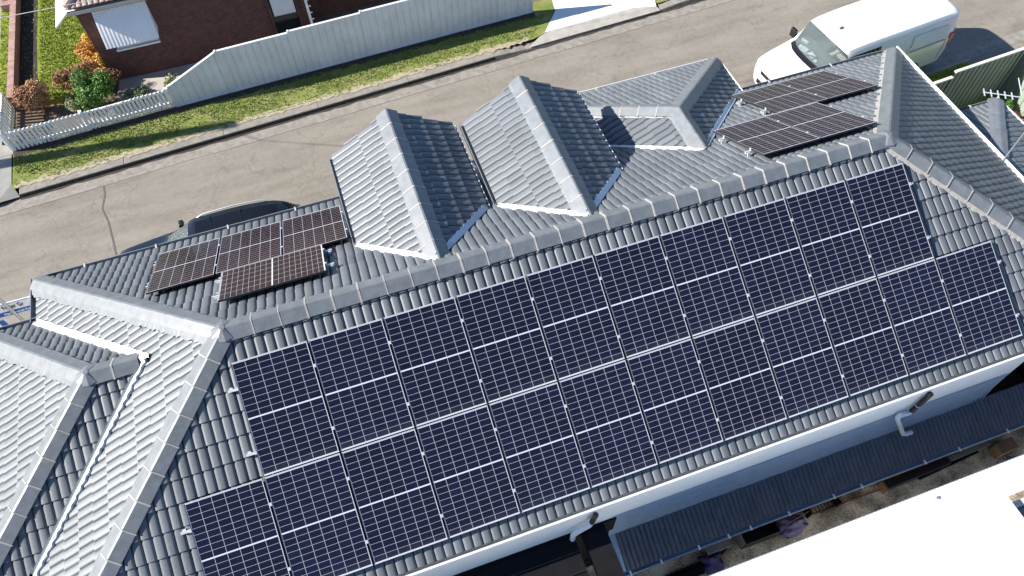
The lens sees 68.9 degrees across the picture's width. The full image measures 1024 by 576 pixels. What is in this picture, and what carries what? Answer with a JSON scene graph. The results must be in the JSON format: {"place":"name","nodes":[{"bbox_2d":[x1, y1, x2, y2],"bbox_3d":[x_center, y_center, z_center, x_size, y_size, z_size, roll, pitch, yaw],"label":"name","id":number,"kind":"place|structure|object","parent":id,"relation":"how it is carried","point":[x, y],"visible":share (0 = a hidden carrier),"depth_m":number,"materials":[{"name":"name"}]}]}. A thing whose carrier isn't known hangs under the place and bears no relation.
{"place":"outdoors","nodes":[
{"label":"outdoors","id":0,"kind":"place"},
{"bbox_2d":[0,0,12,156],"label":"footpath","id":1,"kind":"structure","parent":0,"point":[5,150],"depth_m":20.65,"materials":[{"name":"concrete"}]},
{"bbox_2d":[0,10,13,130],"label":"grass strip","id":2,"kind":"object","parent":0,"point":[4,52],"depth_m":22.88,"materials":[{"name":"green plant"}]},
{"bbox_2d":[0,155,19,201],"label":"side path","id":3,"kind":"structure","parent":0,"point":[7,192],"depth_m":20.04,"materials":[{"name":"concrete"}]},
{"bbox_2d":[0,0,107,129],"bbox_3d":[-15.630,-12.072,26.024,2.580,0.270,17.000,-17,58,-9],"label":"lawn","id":4,"kind":"structure","parent":0,"point":[57,100],"depth_m":22.68,"materials":[{"name":"green plant"}]},
{"bbox_2d":[20,0,37,86],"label":"soil bed","id":5,"kind":"object","parent":4,"relation":"on","point":[30,41],"visible":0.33,"depth_m":22.90,"materials":[{"name":"brown soil"}]},
{"bbox_2d":[74,32,105,70],"bbox_3d":[-12.510,-6.916,22.091,0.796,0.805,1.881,-33,62,-19],"label":"orange shrub","id":6,"kind":"object","parent":4,"relation":"on","point":[87,50],"visible":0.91,"depth_m":21.80,"materials":[{"name":"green plant"}]},
{"bbox_2d":[77,62,197,126],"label":"garden path","id":7,"kind":"structure","parent":0,"point":[153,82],"depth_m":22.03,"materials":[{"name":"grey concrete"}]},
{"bbox_2d":[122,85,150,103],"bbox_3d":[-10.778,-5.504,21.444,0.855,0.482,0.543,-27,60,-15],"label":"grey shrub","id":8,"kind":"object","parent":7,"relation":"on","point":[144,90],"visible":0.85,"depth_m":21.33,"materials":[{"name":"green plant"}]},
{"bbox_2d":[163,72,177,86],"bbox_3d":[-9.793,-5.949,21.641,0.649,0.602,0.554,-4,57,-1],"label":"yellow shrub","id":9,"kind":"object","parent":7,"relation":"on","point":[169,80],"visible":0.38,"depth_m":21.49,"materials":[{"name":"green plant"}]},
{"bbox_2d":[13,0,539,143],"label":"garden soil","id":10,"kind":"structure","parent":0,"point":[22,118],"depth_m":21.49,"materials":[{"name":"brown soil"}]},
{"bbox_2d":[8,78,52,115],"bbox_3d":[-13.533,-5.365,21.040,0.877,1.100,1.034,37,65,22],"label":"brown shrub","id":11,"kind":"object","parent":10,"relation":"on","point":[31,94],"visible":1,"depth_m":20.82,"materials":[{"name":"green plant"}]},
{"bbox_2d":[64,93,79,112],"bbox_3d":[-12.492,-5.228,21.246,0.404,0.572,0.850,-11,57,-6],"label":"pale shrub","id":12,"kind":"object","parent":10,"relation":"on","point":[69,102],"visible":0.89,"depth_m":21.09,"materials":[{"name":"green plant"}]},
{"bbox_2d":[50,61,119,91],"bbox_3d":[-12.355,-6.055,21.585,2.033,0.906,0.729,-2,57,0],"label":"brown shrub","id":13,"kind":"object","parent":10,"relation":"on","point":[61,78],"visible":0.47,"depth_m":21.37,"materials":[{"name":"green plant"}]},
{"bbox_2d":[69,68,116,110],"bbox_3d":[-11.837,-5.638,21.170,1.214,1.120,1.127,-17,58,-9],"label":"green shrub","id":14,"kind":"object","parent":10,"relation":"on","point":[97,87],"visible":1,"depth_m":20.93,"materials":[{"name":"green plant"}]},
{"bbox_2d":[55,0,386,80],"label":"brick house","id":15,"kind":"structure","parent":10,"relation":"on","point":[131,38],"depth_m":21.60,"materials":[{"name":"brick"}]},
{"bbox_2d":[117,38,160,51],"bbox_3d":[-10.711,-7.186,21.065,1.200,0.815,0.170,-17,58,-9],"label":"window","id":16,"kind":"structure","parent":15,"relation":"in","point":[135,45],"depth_m":21.34,"materials":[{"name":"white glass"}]},
{"bbox_2d":[265,0,303,33],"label":"window","id":17,"kind":"structure","parent":15,"relation":"in","point":[284,12],"depth_m":22.18,"materials":[{"name":"white glass"}]},
{"bbox_2d":[12,13,545,188],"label":"verge","id":18,"kind":"structure","parent":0,"point":[88,144],"depth_m":21.38,"materials":[{"name":"green plant"}]},
{"bbox_2d":[14,12,534,157],"bbox_3d":[-6.522,-6.200,22.042,15.549,0.001,0.524,-19,59,-11],"label":"soil edge","id":19,"kind":"object","parent":18,"relation":"on","point":[95,132],"visible":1,"depth_m":21.75,"materials":[{"name":"brown soil"}]},
{"bbox_2d":[166,0,532,106],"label":"sheet metal fence","id":20,"kind":"object","parent":18,"relation":"on","point":[324,44],"visible":1,"depth_m":21.72,"materials":[{"name":"metal"}]},
{"bbox_2d":[0,0,1023,323],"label":"road","id":21,"kind":"structure","parent":0,"point":[738,38],"depth_m":20.89,"materials":[{"name":"grey asphalt"}]},
{"bbox_2d":[102,186,116,255],"bbox_3d":[-10.062,-0.917,18.848,0.186,0.001,5.124,-21,59,-12],"label":"road seam","id":22,"kind":"object","parent":21,"relation":"on","point":[108,221],"visible":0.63,"depth_m":19.38,"materials":[{"name":"grey asphalt"}]},
{"bbox_2d":[120,200,299,253],"bbox_3d":[-7.070,-0.780,17.692,4.406,1.671,2.180,-16,58,-9],"label":"suv","id":23,"kind":"object","parent":21,"relation":"on","point":[215,220],"visible":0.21,"depth_m":17.39,"materials":[{"name":"black metal"}]},
{"bbox_2d":[0,0,732,215],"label":"gutter strip","id":24,"kind":"object","parent":21,"relation":"on","point":[20,204],"visible":1,"depth_m":21.42,"materials":[{"name":"concrete"}]},
{"bbox_2d":[21,0,704,199],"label":"gutter dirt","id":25,"kind":"structure","parent":24,"relation":"on","point":[373,96],"depth_m":21.70,"materials":[{"name":"brown soil"}]},
{"bbox_2d":[753,0,959,83],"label":"van","id":26,"kind":"object","parent":21,"relation":"on","point":[919,33],"visible":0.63,"depth_m":20.33,"materials":[{"name":"white metal"}]},
{"bbox_2d":[924,58,970,75],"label":"kerb","id":27,"kind":"structure","parent":21,"relation":"on","point":[947,66],"depth_m":21.83,"materials":[{"name":"concrete"}]},
{"bbox_2d":[919,30,1023,72],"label":"gutter strip","id":28,"kind":"object","parent":21,"relation":"on","point":[993,45],"visible":0.33,"depth_m":22.36,"materials":[{"name":"concrete"}]},
{"bbox_2d":[0,0,1023,566],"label":"ground","id":29,"kind":"structure","parent":0,"point":[1012,378],"depth_m":16.54,"materials":[{"name":"grey concrete"}]},
{"bbox_2d":[0,91,14,148],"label":"picket fence","id":30,"kind":"object","parent":29,"relation":"on","point":[9,122],"visible":0.73,"depth_m":20.84,"materials":[{"name":"white paint"}]},
{"bbox_2d":[0,0,21,108],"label":"brick wall","id":31,"kind":"structure","parent":29,"relation":"on","point":[13,7],"depth_m":22.52,"materials":[{"name":"brown brick"}]},
{"bbox_2d":[0,296,29,326],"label":"street sign","id":32,"kind":"object","parent":29,"relation":"on","point":[15,307],"visible":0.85,"depth_m":15.41,"materials":[{"name":"metal"}]},
{"bbox_2d":[0,87,175,151],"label":"picket fence","id":33,"kind":"object","parent":29,"relation":"on","point":[78,115],"visible":1,"depth_m":20.71,"materials":[{"name":"white paint"}]},
{"bbox_2d":[19,0,698,194],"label":"kerb","id":34,"kind":"structure","parent":29,"relation":"on","point":[512,50],"depth_m":21.34,"materials":[{"name":"concrete"}]},
{"bbox_2d":[20,57,494,197],"bbox_3d":[-6.783,-4.672,21.155,13.605,0.084,0.036,-20,59,-11],"label":"kerb grime","id":35,"kind":"object","parent":34,"relation":"on","point":[241,132],"visible":1,"depth_m":21.03,"materials":[{"name":"grey concrete"}]},
{"bbox_2d":[0,46,1023,575],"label":"house","id":36,"kind":"structure","parent":29,"relation":"on","point":[124,432],"depth_m":12.65,"materials":[{"name":"grey tile"}]},
{"bbox_2d":[145,228,350,288],"bbox_3d":[-4.568,-0.492,13.064,3.600,0.140,0.135,-17,29,-9],"label":"mounting rail","id":37,"kind":"object","parent":36,"relation":"attached to","point":[347,231],"visible":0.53,"depth_m":13.33,"materials":[{"name":"metal"}]},
{"bbox_2d":[146,238,220,294],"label":"solar panel","id":38,"kind":"object","parent":37,"relation":"attached to","point":[184,265],"visible":1,"depth_m":13.20,"materials":[{"name":"brown glass"}]},
{"bbox_2d":[215,221,281,274],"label":"solar panel","id":39,"kind":"object","parent":37,"relation":"attached to","point":[248,247],"visible":1,"depth_m":13.43,"materials":[{"name":"brown glass"}]},
{"bbox_2d":[282,205,347,254],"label":"solar panel","id":40,"kind":"object","parent":37,"relation":"attached to","point":[320,227],"visible":1,"depth_m":13.61,"materials":[{"name":"brown glass"}]},
{"bbox_2d":[153,211,345,266],"bbox_3d":[-4.829,-0.886,13.877,3.600,0.140,0.135,-17,29,-9],"label":"mounting rail","id":41,"kind":"object","parent":36,"relation":"attached to","point":[343,214],"visible":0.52,"depth_m":13.98,"materials":[{"name":"metal"}]},
{"bbox_2d":[212,262,334,302],"bbox_3d":[-3.841,-0.094,12.068,1.980,0.140,0.135,-17,29,-9],"label":"mounting rail","id":42,"kind":"object","parent":36,"relation":"attached to","point":[331,265],"visible":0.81,"depth_m":12.22,"materials":[{"name":"metal"}]},
{"bbox_2d":[217,244,325,302],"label":"solar panel","id":43,"kind":"object","parent":42,"relation":"attached to","point":[270,273],"visible":1,"depth_m":12.26,"materials":[{"name":"brown glass"}]},
{"bbox_2d":[215,248,331,285],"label":"mounting rail","id":44,"kind":"object","parent":36,"relation":"attached to","point":[328,251],"visible":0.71,"depth_m":12.74,"materials":[{"name":"metal"}]},
{"bbox_2d":[227,182,912,392],"bbox_3d":[1.364,-0.181,11.964,11.773,0.140,0.135,-17,88,-9],"label":"mounting rail","id":45,"kind":"object","parent":36,"relation":"attached to","point":[230,390],"visible":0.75,"depth_m":11.52,"materials":[{"name":"metal"}]},
{"bbox_2d":[231,341,338,475],"bbox_3d":[-3.354,1.772,11.044,1.127,0.034,1.722,-17,88,-9],"label":"solar panel","id":46,"kind":"object","parent":45,"relation":"attached to","point":[285,409],"visible":1,"depth_m":11.03,"materials":[{"name":"blue glass"}]},
{"bbox_2d":[308,318,413,450],"bbox_3d":[-2.264,1.444,11.235,1.127,0.034,1.722,-17,88,-9],"label":"solar panel","id":47,"kind":"object","parent":45,"relation":"attached to","point":[363,391],"visible":1,"depth_m":11.22,"materials":[{"name":"blue glass"}]},
{"bbox_2d":[246,235,930,456],"bbox_3d":[1.650,0.745,11.925,11.773,0.140,0.135,-17,88,-9],"label":"mounting rail","id":48,"kind":"object","parent":36,"relation":"attached to","point":[250,453],"visible":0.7,"depth_m":11.48,"materials":[{"name":"metal"}]},
{"bbox_2d":[384,297,486,426],"bbox_3d":[-1.174,1.117,11.425,1.127,0.034,1.722,-17,88,-9],"label":"solar panel","id":49,"kind":"object","parent":48,"relation":"attached to","point":[435,361],"visible":1,"depth_m":11.41,"materials":[{"name":"blue glass"}]},
{"bbox_2d":[456,276,556,402],"bbox_3d":[-0.084,0.789,11.615,1.127,0.034,1.722,-17,88,-9],"label":"solar panel","id":50,"kind":"object","parent":48,"relation":"attached to","point":[506,340],"visible":1,"depth_m":11.60,"materials":[{"name":"blue glass"}]},
{"bbox_2d":[526,255,624,379],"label":"solar panel","id":51,"kind":"object","parent":48,"relation":"attached to","point":[575,318],"visible":1,"depth_m":11.79,"materials":[{"name":"blue glass"}]},
{"bbox_2d":[594,236,689,357],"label":"solar panel","id":52,"kind":"object","parent":48,"relation":"attached to","point":[642,298],"visible":1,"depth_m":11.98,"materials":[{"name":"blue glass"}]},
{"bbox_2d":[659,217,753,336],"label":"solar panel","id":53,"kind":"object","parent":48,"relation":"attached to","point":[707,278],"visible":1,"depth_m":12.17,"materials":[{"name":"blue glass"}]},
{"bbox_2d":[723,198,815,315],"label":"solar panel","id":54,"kind":"object","parent":48,"relation":"attached to","point":[770,258],"visible":1,"depth_m":12.36,"materials":[{"name":"blue glass"}]},
{"bbox_2d":[785,180,875,295],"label":"solar panel","id":55,"kind":"object","parent":48,"relation":"attached to","point":[830,238],"visible":1,"depth_m":12.55,"materials":[{"name":"blue glass"}]},
{"bbox_2d":[845,163,933,275],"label":"solar panel","id":56,"kind":"object","parent":48,"relation":"attached to","point":[889,221],"visible":1,"depth_m":12.74,"materials":[{"name":"blue glass"}]},
{"bbox_2d":[180,259,1001,534],"bbox_3d":[1.879,1.489,11.894,14.081,0.140,0.135,-17,88,-9],"label":"mounting rail","id":57,"kind":"object","parent":36,"relation":"attached to","point":[184,531],"visible":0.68,"depth_m":11.26,"materials":[{"name":"metal"}]},
{"bbox_2d":[288,312,1018,570],"bbox_3d":[2.164,2.416,11.855,14.081,0.140,0.135,-17,88,-9],"label":"mounting rail","id":58,"kind":"object","parent":36,"relation":"attached to","point":[584,466],"visible":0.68,"depth_m":11.79,"materials":[{"name":"metal"}]},
{"bbox_2d":[184,478,290,575],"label":"solar panel","id":59,"kind":"object","parent":58,"relation":"attached to","point":[234,530],"visible":1,"depth_m":10.79,"materials":[{"name":"blue glass"}]},
{"bbox_2d":[264,453,372,575],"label":"solar panel","id":60,"kind":"object","parent":58,"relation":"attached to","point":[317,519],"visible":1,"depth_m":10.96,"materials":[{"name":"blue glass"}]},
{"bbox_2d":[342,428,447,563],"bbox_3d":[-1.751,3.108,11.165,1.127,0.034,1.722,-17,88,-9],"label":"solar panel","id":61,"kind":"object","parent":58,"relation":"attached to","point":[394,495],"visible":1,"depth_m":11.15,"materials":[{"name":"blue glass"}]},
{"bbox_2d":[417,405,519,537],"bbox_3d":[-0.661,2.780,11.355,1.127,0.034,1.722,-17,88,-9],"label":"solar panel","id":62,"kind":"object","parent":58,"relation":"attached to","point":[472,484],"visible":1,"depth_m":11.34,"materials":[{"name":"blue glass"}]},
{"bbox_2d":[489,382,589,511],"bbox_3d":[0.429,2.452,11.546,1.127,0.034,1.722,-17,88,-9],"label":"solar panel","id":63,"kind":"object","parent":58,"relation":"attached to","point":[539,447],"visible":1,"depth_m":11.53,"materials":[{"name":"blue glass"}]},
{"bbox_2d":[559,360,657,487],"bbox_3d":[1.518,2.124,11.736,1.127,0.034,1.722,-17,88,-9],"label":"solar panel","id":64,"kind":"object","parent":58,"relation":"attached to","point":[608,424],"visible":1,"depth_m":11.72,"materials":[{"name":"blue glass"}]},
{"bbox_2d":[626,338,722,463],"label":"solar panel","id":65,"kind":"object","parent":58,"relation":"attached to","point":[675,401],"visible":1,"depth_m":11.91,"materials":[{"name":"blue glass"}]},
{"bbox_2d":[692,318,786,440],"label":"solar panel","id":66,"kind":"object","parent":58,"relation":"attached to","point":[740,380],"visible":1,"depth_m":12.10,"materials":[{"name":"blue glass"}]},
{"bbox_2d":[755,297,848,417],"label":"solar panel","id":67,"kind":"object","parent":58,"relation":"attached to","point":[802,358],"visible":1,"depth_m":12.29,"materials":[{"name":"blue glass"}]},
{"bbox_2d":[817,278,908,395],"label":"solar panel","id":68,"kind":"object","parent":58,"relation":"attached to","point":[863,337],"visible":1,"depth_m":12.48,"materials":[{"name":"blue glass"}]},
{"bbox_2d":[877,259,965,374],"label":"solar panel","id":69,"kind":"object","parent":58,"relation":"attached to","point":[921,316],"visible":1,"depth_m":12.67,"materials":[{"name":"blue glass"}]},
{"bbox_2d":[935,241,1022,354],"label":"solar panel","id":70,"kind":"object","parent":58,"relation":"attached to","point":[979,299],"visible":1,"depth_m":12.86,"materials":[{"name":"blue glass"}]},
{"bbox_2d":[718,106,835,143],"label":"mounting rail","id":71,"kind":"object","parent":36,"relation":"attached to","point":[721,140],"visible":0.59,"depth_m":14.04,"materials":[{"name":"metal"}]},
{"bbox_2d":[713,116,820,155],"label":"solar panel","id":72,"kind":"object","parent":71,"relation":"attached to","point":[764,136],"visible":1,"depth_m":13.67,"materials":[{"name":"brown glass"}]},
{"bbox_2d":[766,102,876,138],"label":"solar panel","id":73,"kind":"object","parent":71,"relation":"attached to","point":[820,120],"visible":1,"depth_m":13.87,"materials":[{"name":"black glass"}]},
{"bbox_2d":[745,116,867,156],"bbox_3d":[5.343,-2.731,13.444,2.500,0.140,0.135,-17,29,-9],"label":"mounting rail","id":74,"kind":"object","parent":36,"relation":"attached to","point":[748,152],"visible":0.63,"depth_m":13.27,"materials":[{"name":"metal"}]},
{"bbox_2d":[761,80,865,116],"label":"mounting rail","id":75,"kind":"object","parent":36,"relation":"attached to","point":[764,111],"visible":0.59,"depth_m":15.01,"materials":[{"name":"metal"}]},
{"bbox_2d":[731,83,827,112],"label":"solar panel","id":76,"kind":"object","parent":75,"relation":"attached to","point":[776,97],"visible":1,"depth_m":15.45,"materials":[{"name":"black glass"}]},
{"bbox_2d":[778,70,877,99],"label":"solar panel","id":77,"kind":"object","parent":75,"relation":"attached to","point":[828,85],"visible":1,"depth_m":15.61,"materials":[{"name":"black glass"}]},
{"bbox_2d":[983,78,1023,160],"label":"tv aerial","id":78,"kind":"object","parent":36,"relation":"attached to","point":[1005,95],"visible":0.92,"depth_m":14.27,"materials":[{"name":"metal"}]},
{"bbox_2d":[523,0,554,38],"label":"verge end","id":79,"kind":"object","parent":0,"point":[540,7],"visible":0.8,"depth_m":23.37,"materials":[{"name":"green plant"}]},
{"bbox_2d":[530,6,659,46],"bbox_3d":[2.516,-8.219,23.204,4.506,0.062,0.416,-19,59,-11],"label":"crossover","id":80,"kind":"object","parent":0,"point":[580,27],"visible":1,"depth_m":23.20,"materials":[{"name":"concrete"}]},
{"bbox_2d":[545,0,655,31],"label":"driveway","id":81,"kind":"structure","parent":0,"point":[568,12],"depth_m":23.55,"materials":[{"name":"white concrete"}]},
{"bbox_2d":[666,561,704,575],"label":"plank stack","id":82,"kind":"object","parent":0,"point":[696,569],"visible":1,"depth_m":14.29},
{"bbox_2d":[586,427,1023,575],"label":"mulch bed","id":83,"kind":"object","parent":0,"point":[734,554],"depth_m":15.02,"materials":[{"name":"brown soil"}]},
{"bbox_2d":[460,536,588,575],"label":"pergola roof","id":84,"kind":"structure","parent":83,"relation":"on","point":[561,557],"depth_m":12.13,"materials":[{"name":"black plastic"}]},
{"bbox_2d":[581,524,624,575],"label":"box gutter","id":85,"kind":"object","parent":83,"relation":"on","point":[602,554],"visible":0.87,"depth_m":12.26,"materials":[{"name":"grey metal"}]},
{"bbox_2d":[698,551,723,574],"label":"rubbish bag","id":86,"kind":"object","parent":83,"relation":"on","point":[713,563],"visible":0.88,"depth_m":14.30,"materials":[{"name":"purple plastic"}]},
{"bbox_2d":[704,539,731,558],"bbox_3d":[3.864,4.967,14.318,0.500,0.640,0.300,-17,58,-9],"label":"bench","id":87,"kind":"object","parent":83,"relation":"on","point":[726,544],"visible":0.41,"depth_m":14.01,"materials":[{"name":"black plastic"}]},
{"bbox_2d":[734,521,780,548],"bbox_3d":[4.763,4.756,14.565,0.770,0.415,0.370,-17,58,-9],"label":"storage crate","id":88,"kind":"object","parent":83,"relation":"on","point":[757,535],"visible":0.54,"depth_m":14.65,"materials":[{"name":"black plastic"}]},
{"bbox_2d":[776,514,808,537],"bbox_3d":[5.526,4.657,14.709,0.726,0.264,0.448,-17,58,-9],"label":"tarpaulin","id":89,"kind":"object","parent":83,"relation":"on","point":[795,528],"visible":0.83,"depth_m":14.67,"materials":[{"name":"purple plastic"}]},
{"bbox_2d":[786,504,821,524],"bbox_3d":[5.763,4.478,14.668,0.878,0.037,0.115,-26,60,-15],"label":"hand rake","id":90,"kind":"object","parent":89,"relation":"on","point":[803,514],"visible":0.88,"depth_m":14.67,"materials":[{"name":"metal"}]},
{"bbox_2d":[803,497,842,517],"bbox_3d":[6.181,4.362,14.861,0.700,0.307,0.174,-17,58,-9],"label":"wire rack","id":91,"kind":"object","parent":83,"relation":"on","point":[837,502],"visible":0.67,"depth_m":14.76,"materials":[{"name":"black metal"}]},
{"bbox_2d":[820,489,880,513],"bbox_3d":[6.865,4.280,15.048,1.501,0.023,0.048,-17,58,-10],"label":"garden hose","id":92,"kind":"object","parent":83,"relation":"on","point":[851,500],"visible":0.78,"depth_m":15.04,"materials":[{"name":"rubber"}]},
{"bbox_2d":[709,454,1023,575],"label":"white roof","id":93,"kind":"structure","parent":83,"relation":"on","point":[971,524],"depth_m":12.09,"materials":[{"name":"metal"}]},
{"bbox_2d":[877,456,950,493],"bbox_3d":[8.208,3.809,15.200,1.548,0.270,0.215,-17,58,-9],"label":"planter trough","id":94,"kind":"object","parent":83,"relation":"on","point":[907,477],"visible":0.97,"depth_m":15.10,"materials":[{"name":"brown wood"}]},
{"bbox_2d":[918,450,978,479],"bbox_3d":[8.995,3.638,15.385,1.500,0.050,0.080,-20,59,-11],"label":"timber plank","id":95,"kind":"object","parent":83,"relation":"on","point":[955,461],"visible":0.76,"depth_m":15.38,"materials":[{"name":"brown wood"}]},
{"bbox_2d":[948,440,991,460],"bbox_3d":[9.439,3.378,15.425,1.100,0.040,0.100,-18,58,-10],"label":"timber plank","id":96,"kind":"object","parent":83,"relation":"on","point":[970,450],"visible":0.95,"depth_m":15.41,"materials":[{"name":"wood"}]},
{"bbox_2d":[988,437,1019,458],"bbox_3d":[10.178,3.317,15.453,0.440,0.295,0.240,-19,59,-11],"label":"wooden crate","id":97,"kind":"object","parent":83,"relation":"on","point":[1003,447],"visible":1,"depth_m":15.35,"materials":[{"name":"brown wood"}]},
{"bbox_2d":[1012,498,1023,516],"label":"grey shed","id":98,"kind":"structure","parent":83,"relation":"on","point":[1019,504],"depth_m":12.62,"materials":[{"name":"beige metal"}]},
{"bbox_2d":[928,63,988,95],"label":"nature strip grass","id":99,"kind":"structure","parent":0,"point":[952,70],"depth_m":21.66,"materials":[{"name":"green plant"}]},
{"bbox_2d":[927,62,1003,108],"bbox_3d":[11.444,-4.923,20.869,5.288,0.001,2.193,-21,59,-12],"label":"nature strip","id":100,"kind":"object","parent":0,"point":[979,100],"visible":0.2,"depth_m":21.15,"materials":[{"name":"green plant"}]},
{"bbox_2d":[933,47,1023,106],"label":"green fence","id":101,"kind":"object","parent":100,"relation":"on","point":[965,85],"visible":0.55,"depth_m":20.16,"materials":[{"name":"metal"}]},
{"label":"side yard","id":102,"kind":"structure","parent":0,"visible":0},
{"bbox_2d":[959,97,1023,376],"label":"annex","id":103,"kind":"object","parent":102,"relation":"on","point":[997,123],"visible":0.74,"depth_m":16.58,"materials":[{"name":"grey tile"}]},
{"bbox_2d":[1002,98,1013,109],"bbox_3d":[13.707,-5.017,20.703,0.410,0.484,0.436,6,57,5],"label":"yard plant","id":104,"kind":"object","parent":102,"relation":"on","point":[1008,103],"visible":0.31,"depth_m":20.56,"materials":[{"name":"green plant"}]},
{"bbox_2d":[999,58,1023,118],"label":"green fence","id":105,"kind":"object","parent":102,"relation":"on","point":[1011,85],"visible":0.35,"depth_m":20.68,"materials":[{"name":"metal"}]},
{"bbox_2d":[1014,111,1022,118],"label":"yard plant","id":106,"kind":"object","parent":102,"relation":"on","point":[1018,113],"visible":0.29,"depth_m":20.45,"materials":[{"name":"red plant"}]},
{"bbox_3d":[-19.677,-4.937,16.866,0.418,8.066,1.851,-17,58,-9],"label":"power pole","id":107,"kind":"object","parent":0,"visible":0},
{"bbox_2d":[0,0,91,17],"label":"service wire","id":108,"kind":"object","parent":107,"relation":"attached to","point":[45,9],"visible":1,"depth_m":16.15,"materials":[{"name":"metal"}]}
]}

